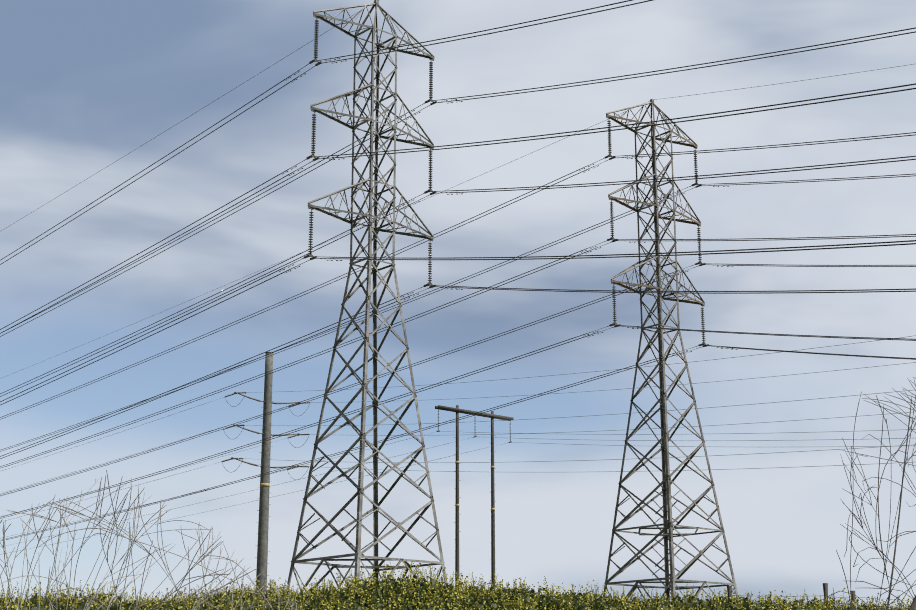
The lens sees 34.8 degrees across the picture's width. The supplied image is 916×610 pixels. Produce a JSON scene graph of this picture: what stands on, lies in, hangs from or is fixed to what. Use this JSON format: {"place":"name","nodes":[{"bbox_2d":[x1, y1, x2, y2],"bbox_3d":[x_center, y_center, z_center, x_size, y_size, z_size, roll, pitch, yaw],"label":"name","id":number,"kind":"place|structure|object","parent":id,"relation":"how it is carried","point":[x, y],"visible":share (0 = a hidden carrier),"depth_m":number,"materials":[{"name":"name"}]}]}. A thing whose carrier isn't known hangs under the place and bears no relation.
{"place":"outdoors","nodes":[
{"label":"outdoors","id":0,"kind":"place"},
{"bbox_2d":[0,0,915,609],"label":"sky","id":1,"kind":"structure","parent":0,"point":[85,84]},
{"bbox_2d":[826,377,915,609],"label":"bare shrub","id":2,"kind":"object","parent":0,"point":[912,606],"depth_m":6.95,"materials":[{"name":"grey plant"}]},
{"bbox_3d":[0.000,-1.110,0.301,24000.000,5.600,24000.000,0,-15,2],"label":"ground","id":3,"kind":"structure","parent":0,"visible":0},
{"bbox_2d":[0,470,296,609],"bbox_3d":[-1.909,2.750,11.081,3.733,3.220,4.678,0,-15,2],"label":"bare shrub","id":4,"kind":"object","parent":3,"relation":"on","point":[81,546],"visible":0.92,"depth_m":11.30,"materials":[{"name":"grey plant"}]},
{"bbox_2d":[156,582,305,604],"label":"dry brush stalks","id":5,"kind":"object","parent":3,"relation":"on","point":[215,593],"depth_m":40.94,"materials":[{"name":"beige plant"}]},
{"bbox_2d":[139,580,311,606],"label":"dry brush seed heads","id":6,"kind":"object","parent":5,"relation":"attached to","point":[181,591],"visible":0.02,"depth_m":41.10,"materials":[{"name":"plant"}]},
{"bbox_2d":[221,352,309,590],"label":"steel pole","id":7,"kind":"object","parent":3,"relation":"on","point":[262,546],"visible":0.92,"depth_m":151.00,"materials":[{"name":"metal"}]},
{"bbox_2d":[0,336,915,521],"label":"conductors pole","id":8,"kind":"object","parent":7,"relation":"attached to","point":[541,418],"visible":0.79,"depth_m":117.36,"materials":[{"name":"grey metal"}]},
{"bbox_2d":[285,0,446,592],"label":"lattice tower","id":9,"kind":"structure","parent":3,"relation":"on","point":[358,554],"depth_m":85.56,"materials":[{"name":"metal"}]},
{"bbox_2d":[0,0,915,458],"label":"conductors","id":10,"kind":"object","parent":9,"relation":"attached to","point":[322,158],"visible":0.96,"depth_m":78.68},
{"bbox_2d":[0,559,915,609],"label":"mustard","id":11,"kind":"object","parent":3,"relation":"on","point":[399,598],"depth_m":23.46,"materials":[{"name":"green plant"}]},
{"bbox_2d":[435,405,513,588],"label":"h-frame utility pole","id":12,"kind":"object","parent":3,"relation":"on","point":[492,415],"visible":0.81,"depth_m":130.16,"materials":[{"name":"wood"}]},
{"bbox_2d":[0,429,915,554],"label":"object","id":13,"kind":"object","parent":12,"relation":"attached to","point":[520,442],"visible":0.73,"depth_m":123.44,"materials":[{"name":"grey metal"}]},
{"bbox_2d":[603,99,738,601],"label":"lattice tower","id":14,"kind":"structure","parent":3,"relation":"on","point":[667,528],"depth_m":100.20,"materials":[{"name":"metal"}]},
{"bbox_2d":[0,64,915,540],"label":"conductors","id":15,"kind":"object","parent":14,"relation":"hanging from","point":[520,326],"visible":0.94,"depth_m":111.47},
{"bbox_2d":[727,583,906,604],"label":"fence posts","id":16,"kind":"object","parent":3,"relation":"on","point":[825,588],"visible":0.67,"depth_m":32.30,"materials":[{"name":"grey wood"}]},
{"bbox_2d":[833,381,915,609],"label":"bare tree","id":17,"kind":"object","parent":3,"relation":"on","point":[877,499],"visible":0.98,"depth_m":7.30,"materials":[{"name":"grey plant"}]}
]}

